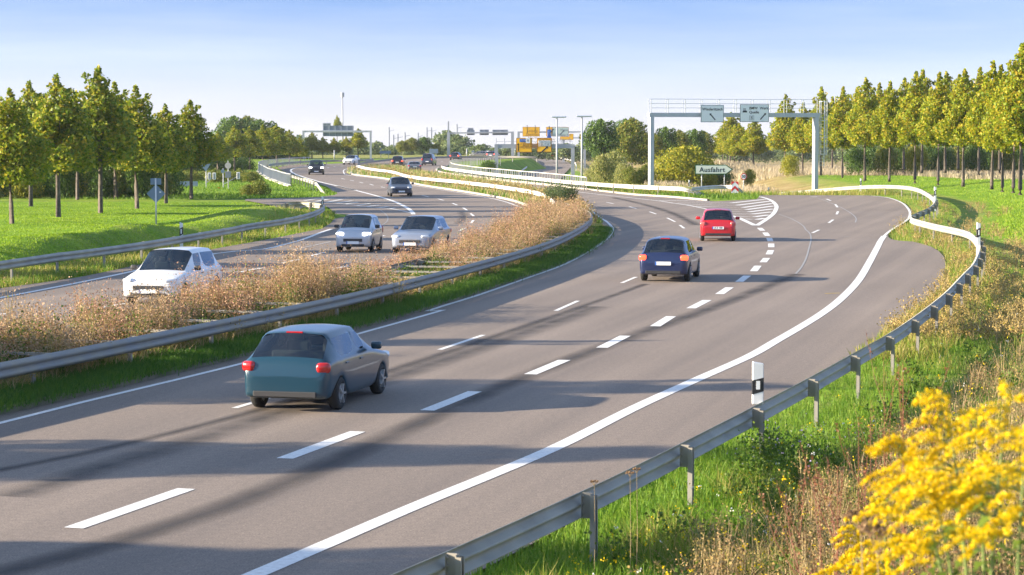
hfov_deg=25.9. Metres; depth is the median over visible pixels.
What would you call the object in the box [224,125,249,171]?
linden tree
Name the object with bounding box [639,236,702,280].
car
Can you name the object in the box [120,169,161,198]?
shrub
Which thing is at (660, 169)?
shrub
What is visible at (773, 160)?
distant tree
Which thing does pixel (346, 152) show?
distant tree
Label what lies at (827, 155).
distant tree
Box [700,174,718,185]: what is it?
shrub
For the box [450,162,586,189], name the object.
bridge railing
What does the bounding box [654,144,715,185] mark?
shrub
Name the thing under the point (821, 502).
dry grass
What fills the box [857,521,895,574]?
wild carrot
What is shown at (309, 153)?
shrub
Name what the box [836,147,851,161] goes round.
distant tree
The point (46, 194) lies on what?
shrub
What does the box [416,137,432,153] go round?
broadleaf tree
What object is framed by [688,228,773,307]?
dashed marking
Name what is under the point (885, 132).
linden tree
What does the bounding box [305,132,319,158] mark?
linden tree
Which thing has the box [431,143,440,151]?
broadleaf tree
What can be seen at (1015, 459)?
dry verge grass
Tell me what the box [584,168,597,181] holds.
shrub
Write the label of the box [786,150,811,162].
distant tree
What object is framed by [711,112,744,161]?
linden tree
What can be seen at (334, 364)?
car
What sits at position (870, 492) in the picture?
dock plant
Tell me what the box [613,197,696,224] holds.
road marking
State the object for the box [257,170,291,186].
bridge parapet
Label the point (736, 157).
distant tree
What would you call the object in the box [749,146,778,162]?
distant tree
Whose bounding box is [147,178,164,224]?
diamond sign
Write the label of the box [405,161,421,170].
car
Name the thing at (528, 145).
sign gantry
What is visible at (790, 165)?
shrub
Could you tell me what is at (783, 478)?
yellow wildflowers
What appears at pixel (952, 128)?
linden tree
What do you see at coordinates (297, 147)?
linden tree
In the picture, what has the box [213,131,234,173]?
linden tree
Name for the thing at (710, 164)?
shrub
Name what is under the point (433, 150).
road sign
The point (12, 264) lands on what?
guardrail
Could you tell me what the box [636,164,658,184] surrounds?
shrub
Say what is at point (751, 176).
shrub
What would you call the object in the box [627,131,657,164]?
broadleaf tree
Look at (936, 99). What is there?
linden tree
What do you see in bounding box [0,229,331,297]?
road marking
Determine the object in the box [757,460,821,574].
dock plant
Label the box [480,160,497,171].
shrub
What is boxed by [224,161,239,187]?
road sign
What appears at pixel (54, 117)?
linden tree
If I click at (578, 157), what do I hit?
distant tree
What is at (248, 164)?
shrub
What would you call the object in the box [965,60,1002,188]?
linden tree
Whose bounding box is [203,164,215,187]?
road sign
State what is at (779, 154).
distant tree
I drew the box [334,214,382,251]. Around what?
car
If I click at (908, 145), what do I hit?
distant tree
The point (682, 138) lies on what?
broadleaf tree
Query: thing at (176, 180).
shrub
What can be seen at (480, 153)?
car
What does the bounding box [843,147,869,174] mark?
shrub
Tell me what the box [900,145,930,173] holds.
shrub
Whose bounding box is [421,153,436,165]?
car
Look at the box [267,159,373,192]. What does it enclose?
guardrail
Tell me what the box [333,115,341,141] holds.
linden tree
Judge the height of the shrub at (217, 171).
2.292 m
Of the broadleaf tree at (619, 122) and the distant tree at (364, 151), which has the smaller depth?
the broadleaf tree at (619, 122)
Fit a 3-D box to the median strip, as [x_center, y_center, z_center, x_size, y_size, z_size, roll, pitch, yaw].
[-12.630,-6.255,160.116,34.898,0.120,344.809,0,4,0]
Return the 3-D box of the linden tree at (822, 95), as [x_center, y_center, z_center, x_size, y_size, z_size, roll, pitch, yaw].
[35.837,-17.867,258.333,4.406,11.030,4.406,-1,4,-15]
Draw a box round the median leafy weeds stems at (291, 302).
[52,221,578,375]
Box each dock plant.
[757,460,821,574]
[777,476,843,573]
[800,443,873,574]
[817,422,913,574]
[840,400,904,563]
[853,333,916,498]
[858,357,949,574]
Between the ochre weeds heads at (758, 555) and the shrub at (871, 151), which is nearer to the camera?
the ochre weeds heads at (758, 555)
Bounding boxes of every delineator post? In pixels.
[180,222,182,246]
[752,361,763,403]
[934,187,935,210]
[976,222,980,254]
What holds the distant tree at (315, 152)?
on the ground at (800, 181)
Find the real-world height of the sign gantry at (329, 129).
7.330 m
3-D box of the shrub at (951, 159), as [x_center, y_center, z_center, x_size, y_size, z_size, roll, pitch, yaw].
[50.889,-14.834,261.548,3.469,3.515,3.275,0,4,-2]
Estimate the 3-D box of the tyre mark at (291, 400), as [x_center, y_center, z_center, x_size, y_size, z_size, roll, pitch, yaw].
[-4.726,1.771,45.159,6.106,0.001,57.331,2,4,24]
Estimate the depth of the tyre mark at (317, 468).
31.94 m
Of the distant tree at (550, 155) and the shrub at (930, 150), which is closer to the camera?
the shrub at (930, 150)
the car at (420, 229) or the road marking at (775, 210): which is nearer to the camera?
the car at (420, 229)
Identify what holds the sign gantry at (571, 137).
on the ground at (800, 181)
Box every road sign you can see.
[180,181,197,186]
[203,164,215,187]
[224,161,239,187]
[379,150,390,157]
[429,149,437,152]
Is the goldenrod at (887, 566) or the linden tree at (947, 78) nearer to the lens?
the goldenrod at (887, 566)
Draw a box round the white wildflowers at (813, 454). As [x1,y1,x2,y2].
[593,303,1017,574]
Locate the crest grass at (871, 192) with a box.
[566,180,903,195]
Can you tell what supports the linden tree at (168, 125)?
on the ground at (800, 181)
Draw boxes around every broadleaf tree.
[185,163,210,171]
[211,115,255,158]
[239,115,264,125]
[250,119,281,158]
[395,140,407,151]
[404,137,418,151]
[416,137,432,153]
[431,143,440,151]
[578,118,621,157]
[613,118,627,162]
[614,116,647,167]
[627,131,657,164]
[647,133,665,162]
[655,126,679,155]
[675,129,692,157]
[685,128,707,156]
[702,130,716,157]
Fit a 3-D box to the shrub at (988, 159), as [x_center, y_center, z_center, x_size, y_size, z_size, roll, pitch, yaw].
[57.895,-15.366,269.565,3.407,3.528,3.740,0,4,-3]
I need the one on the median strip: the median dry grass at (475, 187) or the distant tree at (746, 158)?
the median dry grass at (475, 187)
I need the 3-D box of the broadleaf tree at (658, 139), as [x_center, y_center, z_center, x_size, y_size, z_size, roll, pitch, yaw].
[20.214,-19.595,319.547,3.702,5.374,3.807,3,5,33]
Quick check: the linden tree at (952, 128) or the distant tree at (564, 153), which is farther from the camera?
the distant tree at (564, 153)
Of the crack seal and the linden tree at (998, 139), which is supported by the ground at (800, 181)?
the linden tree at (998, 139)
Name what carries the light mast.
on the ground at (800, 181)
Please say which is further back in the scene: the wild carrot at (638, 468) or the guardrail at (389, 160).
the guardrail at (389, 160)
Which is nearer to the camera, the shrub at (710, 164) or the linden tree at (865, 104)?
the shrub at (710, 164)
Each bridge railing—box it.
[258,157,310,184]
[449,157,500,167]
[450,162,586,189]
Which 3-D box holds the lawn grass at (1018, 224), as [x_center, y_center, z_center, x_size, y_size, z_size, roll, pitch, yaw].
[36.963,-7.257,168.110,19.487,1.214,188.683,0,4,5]
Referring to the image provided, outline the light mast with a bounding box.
[341,92,343,140]
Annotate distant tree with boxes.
[295,134,307,140]
[310,150,327,154]
[323,151,337,154]
[336,149,354,154]
[353,147,369,154]
[367,142,384,154]
[380,146,401,154]
[398,150,415,154]
[412,149,426,154]
[425,148,444,154]
[431,130,455,146]
[439,144,461,154]
[442,134,475,147]
[459,146,469,154]
[467,144,491,154]
[498,148,510,155]
[514,148,535,155]
[532,148,546,159]
[545,148,558,160]
[555,143,579,159]
[575,146,592,159]
[576,138,596,160]
[718,154,745,161]
[737,155,752,161]
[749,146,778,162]
[766,141,780,162]
[774,149,786,161]
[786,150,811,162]
[818,146,837,161]
[828,148,845,163]
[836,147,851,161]
[894,142,920,154]
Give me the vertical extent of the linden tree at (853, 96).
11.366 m
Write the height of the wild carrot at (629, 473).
1.420 m
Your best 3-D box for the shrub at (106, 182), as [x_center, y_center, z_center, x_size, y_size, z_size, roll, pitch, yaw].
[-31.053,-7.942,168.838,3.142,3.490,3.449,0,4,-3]
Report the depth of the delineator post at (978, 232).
82.02 m
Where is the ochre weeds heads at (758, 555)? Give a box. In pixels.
[619,224,1023,574]
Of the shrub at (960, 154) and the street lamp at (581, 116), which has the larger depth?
the shrub at (960, 154)
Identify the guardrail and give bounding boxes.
[0,202,324,278]
[0,203,592,382]
[5,237,503,341]
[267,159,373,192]
[356,156,535,168]
[356,165,558,204]
[391,185,985,574]
[439,165,704,195]
[688,185,742,196]
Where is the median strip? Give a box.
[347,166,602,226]
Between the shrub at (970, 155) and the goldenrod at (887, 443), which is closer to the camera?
the goldenrod at (887, 443)
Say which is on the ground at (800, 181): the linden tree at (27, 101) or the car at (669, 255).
the linden tree at (27, 101)
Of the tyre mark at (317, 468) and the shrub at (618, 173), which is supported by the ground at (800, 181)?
the shrub at (618, 173)
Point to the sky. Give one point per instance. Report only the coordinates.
(408, 66)
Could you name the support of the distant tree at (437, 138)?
on the ground at (800, 181)
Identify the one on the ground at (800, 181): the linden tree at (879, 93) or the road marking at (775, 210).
the linden tree at (879, 93)
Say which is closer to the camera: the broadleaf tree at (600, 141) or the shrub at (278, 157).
the broadleaf tree at (600, 141)
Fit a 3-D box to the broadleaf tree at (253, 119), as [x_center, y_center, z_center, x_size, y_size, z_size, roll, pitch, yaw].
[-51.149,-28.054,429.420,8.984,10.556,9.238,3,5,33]
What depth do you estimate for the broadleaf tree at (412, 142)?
468.47 m
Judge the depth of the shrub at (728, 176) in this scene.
213.27 m
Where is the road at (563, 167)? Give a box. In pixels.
[520,158,570,179]
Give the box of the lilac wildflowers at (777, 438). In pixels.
[714,413,863,466]
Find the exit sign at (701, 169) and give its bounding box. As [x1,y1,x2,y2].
[695,164,732,189]
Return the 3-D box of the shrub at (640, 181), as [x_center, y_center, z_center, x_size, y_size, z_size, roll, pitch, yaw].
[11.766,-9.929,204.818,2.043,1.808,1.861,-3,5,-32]
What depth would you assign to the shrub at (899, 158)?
269.18 m
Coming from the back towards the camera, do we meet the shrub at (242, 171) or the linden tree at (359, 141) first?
the linden tree at (359, 141)
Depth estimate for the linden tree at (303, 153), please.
350.91 m
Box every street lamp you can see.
[551,116,565,178]
[576,115,591,180]
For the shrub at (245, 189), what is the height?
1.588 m
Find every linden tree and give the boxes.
[0,87,56,223]
[11,80,46,206]
[29,73,98,217]
[67,64,140,212]
[73,89,82,199]
[106,84,181,208]
[110,81,129,198]
[142,103,196,203]
[174,99,227,198]
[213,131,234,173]
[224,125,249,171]
[240,126,265,169]
[254,124,281,159]
[269,123,293,166]
[281,129,305,157]
[292,137,309,163]
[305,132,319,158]
[316,137,329,158]
[327,137,340,152]
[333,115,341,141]
[337,136,352,155]
[348,128,368,156]
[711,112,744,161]
[712,137,726,160]
[714,128,728,161]
[720,123,750,162]
[721,124,747,162]
[735,122,769,163]
[764,94,796,164]
[785,102,811,171]
[802,86,838,175]
[819,86,857,177]
[829,96,836,169]
[840,77,882,180]
[850,87,857,146]
[865,80,905,181]
[875,82,885,168]
[890,71,929,182]
[893,77,908,172]
[901,68,936,172]
[915,71,954,184]
[932,68,979,186]
[941,70,955,172]
[947,74,965,172]
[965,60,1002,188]
[969,67,984,174]
[979,74,1021,191]
[982,60,1023,192]
[989,42,1023,194]
[998,64,1010,172]
[1020,66,1022,174]
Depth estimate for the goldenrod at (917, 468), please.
6.24 m
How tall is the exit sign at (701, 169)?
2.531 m
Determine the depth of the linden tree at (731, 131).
356.94 m
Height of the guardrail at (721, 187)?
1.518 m
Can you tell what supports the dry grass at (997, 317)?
on the ground at (800, 181)
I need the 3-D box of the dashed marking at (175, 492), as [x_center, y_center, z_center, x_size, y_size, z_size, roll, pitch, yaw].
[-0.381,1.881,43.535,0.716,0.001,33.425,1,4,17]
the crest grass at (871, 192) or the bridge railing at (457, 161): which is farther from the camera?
the bridge railing at (457, 161)
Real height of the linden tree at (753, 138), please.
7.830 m
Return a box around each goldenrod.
[813,496,922,574]
[828,524,895,574]
[852,431,1005,574]
[862,471,994,574]
[867,388,1023,574]
[887,378,1023,574]
[897,415,1023,574]
[938,425,1023,574]
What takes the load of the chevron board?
on the ground at (800, 181)
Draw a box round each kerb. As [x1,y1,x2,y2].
[0,173,606,414]
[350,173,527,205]
[436,165,709,200]
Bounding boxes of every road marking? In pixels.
[0,198,613,423]
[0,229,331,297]
[242,236,886,574]
[288,199,410,212]
[290,164,414,213]
[343,169,521,207]
[582,192,704,208]
[698,203,772,207]
[734,216,755,224]
[737,206,772,209]
[756,197,778,224]
[879,196,910,235]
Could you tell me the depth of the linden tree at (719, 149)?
379.24 m
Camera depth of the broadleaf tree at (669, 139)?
328.70 m
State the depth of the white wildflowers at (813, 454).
29.85 m
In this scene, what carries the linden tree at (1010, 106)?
on the ground at (800, 181)
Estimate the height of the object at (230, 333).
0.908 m
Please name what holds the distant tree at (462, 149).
on the ground at (800, 181)
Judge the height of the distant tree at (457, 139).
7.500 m
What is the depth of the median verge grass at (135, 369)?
49.64 m
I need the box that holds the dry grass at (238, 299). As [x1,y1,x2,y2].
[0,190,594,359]
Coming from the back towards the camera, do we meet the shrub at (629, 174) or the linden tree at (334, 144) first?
the linden tree at (334, 144)
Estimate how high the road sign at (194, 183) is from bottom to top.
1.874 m
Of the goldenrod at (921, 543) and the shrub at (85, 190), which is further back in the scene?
the shrub at (85, 190)
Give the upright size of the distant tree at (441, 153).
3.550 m
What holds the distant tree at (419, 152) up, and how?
on the ground at (800, 181)
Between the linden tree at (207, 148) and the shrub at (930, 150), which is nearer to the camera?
the linden tree at (207, 148)
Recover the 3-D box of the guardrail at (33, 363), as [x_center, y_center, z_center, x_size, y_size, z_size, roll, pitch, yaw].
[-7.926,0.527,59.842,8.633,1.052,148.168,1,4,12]
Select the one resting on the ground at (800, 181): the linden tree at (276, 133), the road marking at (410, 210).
the linden tree at (276, 133)
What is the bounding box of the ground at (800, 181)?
[0,155,1023,574]
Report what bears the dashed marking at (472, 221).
on the road surface at (222, 462)
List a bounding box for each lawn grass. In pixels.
[0,184,333,287]
[810,174,1023,242]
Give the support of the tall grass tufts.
on the ground at (800, 181)
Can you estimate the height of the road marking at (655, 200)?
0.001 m
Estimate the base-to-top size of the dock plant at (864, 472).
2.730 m
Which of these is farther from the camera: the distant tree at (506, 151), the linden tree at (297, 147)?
the distant tree at (506, 151)
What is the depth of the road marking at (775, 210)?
137.00 m
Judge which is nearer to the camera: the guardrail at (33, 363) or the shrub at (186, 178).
the guardrail at (33, 363)
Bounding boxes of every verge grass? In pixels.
[0,204,335,287]
[0,225,614,411]
[662,239,1023,574]
[794,190,1001,361]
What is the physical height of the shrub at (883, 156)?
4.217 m
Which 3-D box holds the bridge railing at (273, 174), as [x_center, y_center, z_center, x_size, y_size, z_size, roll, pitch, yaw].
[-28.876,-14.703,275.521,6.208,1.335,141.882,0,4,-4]
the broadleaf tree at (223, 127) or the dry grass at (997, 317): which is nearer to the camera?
the dry grass at (997, 317)
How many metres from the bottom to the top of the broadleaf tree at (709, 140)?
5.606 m
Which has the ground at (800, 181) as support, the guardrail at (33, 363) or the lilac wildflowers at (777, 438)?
the lilac wildflowers at (777, 438)
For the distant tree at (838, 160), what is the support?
on the ground at (800, 181)
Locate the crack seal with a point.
(808, 247)
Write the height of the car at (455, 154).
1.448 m
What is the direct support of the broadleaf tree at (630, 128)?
on the ground at (800, 181)
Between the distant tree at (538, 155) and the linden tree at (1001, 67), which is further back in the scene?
the distant tree at (538, 155)
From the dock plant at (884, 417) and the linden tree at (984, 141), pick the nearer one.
the dock plant at (884, 417)
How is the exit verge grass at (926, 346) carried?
on the ground at (800, 181)
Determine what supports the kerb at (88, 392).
on the road surface at (222, 462)
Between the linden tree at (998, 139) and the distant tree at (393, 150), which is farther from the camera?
the distant tree at (393, 150)
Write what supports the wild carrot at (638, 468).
on the ground at (800, 181)
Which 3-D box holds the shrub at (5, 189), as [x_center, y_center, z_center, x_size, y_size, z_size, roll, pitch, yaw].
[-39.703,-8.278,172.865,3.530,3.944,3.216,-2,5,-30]
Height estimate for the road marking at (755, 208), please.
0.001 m
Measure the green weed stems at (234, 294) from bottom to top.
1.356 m
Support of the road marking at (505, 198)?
on the road surface at (222, 462)
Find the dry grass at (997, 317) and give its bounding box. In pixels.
[874,199,1023,340]
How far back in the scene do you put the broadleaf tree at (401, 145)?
468.66 m
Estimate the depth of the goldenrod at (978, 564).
6.64 m
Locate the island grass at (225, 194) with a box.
[61,169,473,198]
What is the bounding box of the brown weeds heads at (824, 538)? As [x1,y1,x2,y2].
[672,328,1023,574]
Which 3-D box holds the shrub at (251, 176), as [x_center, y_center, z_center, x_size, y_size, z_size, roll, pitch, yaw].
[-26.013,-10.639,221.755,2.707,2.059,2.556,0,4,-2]
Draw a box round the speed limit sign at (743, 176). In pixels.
[740,173,746,191]
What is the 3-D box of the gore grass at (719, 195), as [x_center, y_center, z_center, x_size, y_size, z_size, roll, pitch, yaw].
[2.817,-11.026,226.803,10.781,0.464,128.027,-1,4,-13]
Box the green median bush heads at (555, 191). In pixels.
[541,179,578,201]
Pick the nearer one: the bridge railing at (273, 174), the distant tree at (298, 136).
the bridge railing at (273, 174)
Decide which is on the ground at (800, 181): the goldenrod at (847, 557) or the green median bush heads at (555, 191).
the goldenrod at (847, 557)
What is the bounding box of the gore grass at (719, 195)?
[437,168,773,199]
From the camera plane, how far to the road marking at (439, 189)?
186.05 m
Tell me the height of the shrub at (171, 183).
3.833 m
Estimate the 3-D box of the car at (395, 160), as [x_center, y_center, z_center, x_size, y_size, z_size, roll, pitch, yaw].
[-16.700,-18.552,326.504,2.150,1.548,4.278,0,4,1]
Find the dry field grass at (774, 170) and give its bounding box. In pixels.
[576,158,1023,192]
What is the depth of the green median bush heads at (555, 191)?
144.35 m
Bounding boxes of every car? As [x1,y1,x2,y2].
[123,246,222,302]
[242,324,389,408]
[307,160,325,174]
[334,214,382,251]
[343,155,359,164]
[386,177,413,195]
[391,156,405,165]
[392,215,451,252]
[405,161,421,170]
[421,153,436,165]
[450,152,461,159]
[469,151,486,155]
[486,151,499,155]
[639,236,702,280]
[696,208,739,240]
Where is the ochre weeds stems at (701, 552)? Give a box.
[634,227,1023,574]
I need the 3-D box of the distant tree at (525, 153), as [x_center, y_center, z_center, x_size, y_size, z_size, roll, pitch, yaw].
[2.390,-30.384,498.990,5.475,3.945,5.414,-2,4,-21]
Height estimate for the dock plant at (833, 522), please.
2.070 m
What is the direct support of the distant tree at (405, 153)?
on the ground at (800, 181)
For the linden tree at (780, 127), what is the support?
on the ground at (800, 181)
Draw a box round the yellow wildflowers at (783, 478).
[566,289,1023,574]
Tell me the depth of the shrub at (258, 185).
175.53 m
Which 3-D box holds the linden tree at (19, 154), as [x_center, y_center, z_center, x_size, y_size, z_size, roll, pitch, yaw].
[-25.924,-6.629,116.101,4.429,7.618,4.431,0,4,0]
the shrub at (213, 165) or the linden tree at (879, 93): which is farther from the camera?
the shrub at (213, 165)
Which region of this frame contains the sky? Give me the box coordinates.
[0,0,1023,147]
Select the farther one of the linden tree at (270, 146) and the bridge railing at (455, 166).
the linden tree at (270, 146)
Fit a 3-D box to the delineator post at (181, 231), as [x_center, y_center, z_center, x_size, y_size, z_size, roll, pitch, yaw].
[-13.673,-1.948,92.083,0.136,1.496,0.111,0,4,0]
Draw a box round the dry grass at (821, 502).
[673,337,1023,574]
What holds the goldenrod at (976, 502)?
on the ground at (800, 181)
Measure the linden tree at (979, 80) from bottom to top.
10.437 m
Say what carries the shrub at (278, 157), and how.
on the ground at (800, 181)
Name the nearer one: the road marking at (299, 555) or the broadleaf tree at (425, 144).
the road marking at (299, 555)
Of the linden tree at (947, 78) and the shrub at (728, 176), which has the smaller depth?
the shrub at (728, 176)
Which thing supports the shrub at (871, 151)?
on the ground at (800, 181)
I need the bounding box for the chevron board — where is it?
[731,181,738,192]
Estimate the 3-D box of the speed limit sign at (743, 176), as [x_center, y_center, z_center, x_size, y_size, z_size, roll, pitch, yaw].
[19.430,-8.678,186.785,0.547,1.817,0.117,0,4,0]
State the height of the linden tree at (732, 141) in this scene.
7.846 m
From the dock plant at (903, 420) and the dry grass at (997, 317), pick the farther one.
the dry grass at (997, 317)
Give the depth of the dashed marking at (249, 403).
52.58 m
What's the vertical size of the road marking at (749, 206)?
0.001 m
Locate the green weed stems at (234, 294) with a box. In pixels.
[1,208,583,380]
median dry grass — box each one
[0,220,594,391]
[347,163,602,222]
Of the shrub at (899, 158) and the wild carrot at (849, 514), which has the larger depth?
the shrub at (899, 158)
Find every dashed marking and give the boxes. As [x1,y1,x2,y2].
[4,252,324,313]
[66,316,675,527]
[232,277,636,407]
[341,178,474,222]
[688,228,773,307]
[812,196,838,232]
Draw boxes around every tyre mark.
[0,274,797,574]
[0,284,645,470]
[42,321,558,485]
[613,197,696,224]
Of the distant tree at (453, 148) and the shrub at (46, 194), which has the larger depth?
the distant tree at (453, 148)
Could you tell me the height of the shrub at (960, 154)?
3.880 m
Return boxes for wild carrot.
[590,480,598,572]
[626,471,634,565]
[632,467,640,573]
[843,508,879,574]
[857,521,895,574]
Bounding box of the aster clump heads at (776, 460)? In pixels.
[719,411,889,492]
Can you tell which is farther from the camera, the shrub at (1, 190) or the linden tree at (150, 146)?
the shrub at (1, 190)
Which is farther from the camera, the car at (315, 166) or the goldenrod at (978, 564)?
the car at (315, 166)
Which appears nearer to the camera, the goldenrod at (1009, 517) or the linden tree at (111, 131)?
the goldenrod at (1009, 517)
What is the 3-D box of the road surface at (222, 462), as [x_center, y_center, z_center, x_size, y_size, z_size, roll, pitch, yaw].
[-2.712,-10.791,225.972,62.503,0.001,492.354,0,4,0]
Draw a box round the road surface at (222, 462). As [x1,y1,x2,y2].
[0,158,945,574]
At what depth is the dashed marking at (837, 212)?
135.34 m
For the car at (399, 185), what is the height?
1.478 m
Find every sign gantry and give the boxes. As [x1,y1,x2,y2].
[302,123,371,158]
[447,121,513,155]
[495,138,574,180]
[518,125,585,167]
[560,134,583,161]
[647,99,827,189]
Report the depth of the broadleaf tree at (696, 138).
338.70 m
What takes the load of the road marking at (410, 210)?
on the road surface at (222, 462)
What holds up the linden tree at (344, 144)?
on the ground at (800, 181)
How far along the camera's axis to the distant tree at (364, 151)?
509.88 m
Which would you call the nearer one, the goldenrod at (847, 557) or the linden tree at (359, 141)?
the goldenrod at (847, 557)
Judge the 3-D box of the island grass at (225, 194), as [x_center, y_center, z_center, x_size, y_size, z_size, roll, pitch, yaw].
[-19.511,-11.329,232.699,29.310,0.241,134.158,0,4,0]
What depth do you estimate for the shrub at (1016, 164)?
268.90 m
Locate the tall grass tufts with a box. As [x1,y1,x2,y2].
[501,320,1023,574]
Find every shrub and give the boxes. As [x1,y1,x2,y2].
[0,182,15,196]
[0,184,8,197]
[11,171,45,198]
[34,175,55,196]
[45,166,85,197]
[61,166,92,196]
[81,164,121,198]
[107,167,133,196]
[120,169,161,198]
[140,171,174,196]
[160,168,187,194]
[173,171,189,180]
[184,168,204,180]
[202,168,227,182]
[203,161,224,170]
[218,171,238,180]
[223,157,247,170]
[230,168,249,178]
[232,157,257,169]
[238,171,263,182]
[239,184,253,194]
[248,178,271,195]
[266,154,290,158]
[288,148,311,158]
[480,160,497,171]
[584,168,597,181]
[589,153,616,182]
[607,150,627,183]
[611,162,633,183]
[621,166,639,184]
[632,170,647,184]
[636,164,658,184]
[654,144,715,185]
[654,155,670,180]
[696,155,717,186]
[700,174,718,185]
[714,171,736,184]
[743,169,756,185]
[778,154,800,177]
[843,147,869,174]
[862,146,881,173]
[871,144,900,175]
[891,146,912,173]
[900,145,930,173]
[923,145,942,172]
[931,146,956,172]
[951,146,969,171]
[960,145,989,171]
[982,147,997,171]
[989,148,1019,171]
[1009,148,1023,170]
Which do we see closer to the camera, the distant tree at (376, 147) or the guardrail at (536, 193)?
the guardrail at (536, 193)
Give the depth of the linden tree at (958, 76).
223.50 m
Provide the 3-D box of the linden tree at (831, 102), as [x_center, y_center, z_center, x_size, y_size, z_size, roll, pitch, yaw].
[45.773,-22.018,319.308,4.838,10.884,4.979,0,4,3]
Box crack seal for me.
[779,214,811,273]
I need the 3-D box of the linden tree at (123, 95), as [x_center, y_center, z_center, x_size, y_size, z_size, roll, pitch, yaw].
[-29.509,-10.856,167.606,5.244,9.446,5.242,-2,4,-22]
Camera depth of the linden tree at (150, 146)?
144.69 m
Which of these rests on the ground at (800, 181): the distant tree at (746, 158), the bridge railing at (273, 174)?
the distant tree at (746, 158)
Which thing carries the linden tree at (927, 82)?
on the ground at (800, 181)
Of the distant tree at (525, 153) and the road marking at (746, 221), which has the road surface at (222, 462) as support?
the road marking at (746, 221)
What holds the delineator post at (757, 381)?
attached to the guardrail at (469, 556)
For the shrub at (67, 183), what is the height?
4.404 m
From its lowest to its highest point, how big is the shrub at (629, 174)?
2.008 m
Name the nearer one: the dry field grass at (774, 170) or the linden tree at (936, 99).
the linden tree at (936, 99)
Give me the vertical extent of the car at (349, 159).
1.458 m
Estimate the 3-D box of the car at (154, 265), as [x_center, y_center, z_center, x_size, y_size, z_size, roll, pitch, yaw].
[-9.951,-0.395,65.425,2.140,1.518,4.378,1,4,11]
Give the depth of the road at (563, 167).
430.08 m
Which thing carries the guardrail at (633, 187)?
on the ground at (800, 181)
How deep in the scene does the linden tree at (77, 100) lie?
164.75 m
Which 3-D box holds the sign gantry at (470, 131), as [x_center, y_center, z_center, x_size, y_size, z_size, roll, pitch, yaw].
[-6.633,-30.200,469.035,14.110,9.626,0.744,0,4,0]
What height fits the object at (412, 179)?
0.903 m
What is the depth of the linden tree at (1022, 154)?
197.60 m
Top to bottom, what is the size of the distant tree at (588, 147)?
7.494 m
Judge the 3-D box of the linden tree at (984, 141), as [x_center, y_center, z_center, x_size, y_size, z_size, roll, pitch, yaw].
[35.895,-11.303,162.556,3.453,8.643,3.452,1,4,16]
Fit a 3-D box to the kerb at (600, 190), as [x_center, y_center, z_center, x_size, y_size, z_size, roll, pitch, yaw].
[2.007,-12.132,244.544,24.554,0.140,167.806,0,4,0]

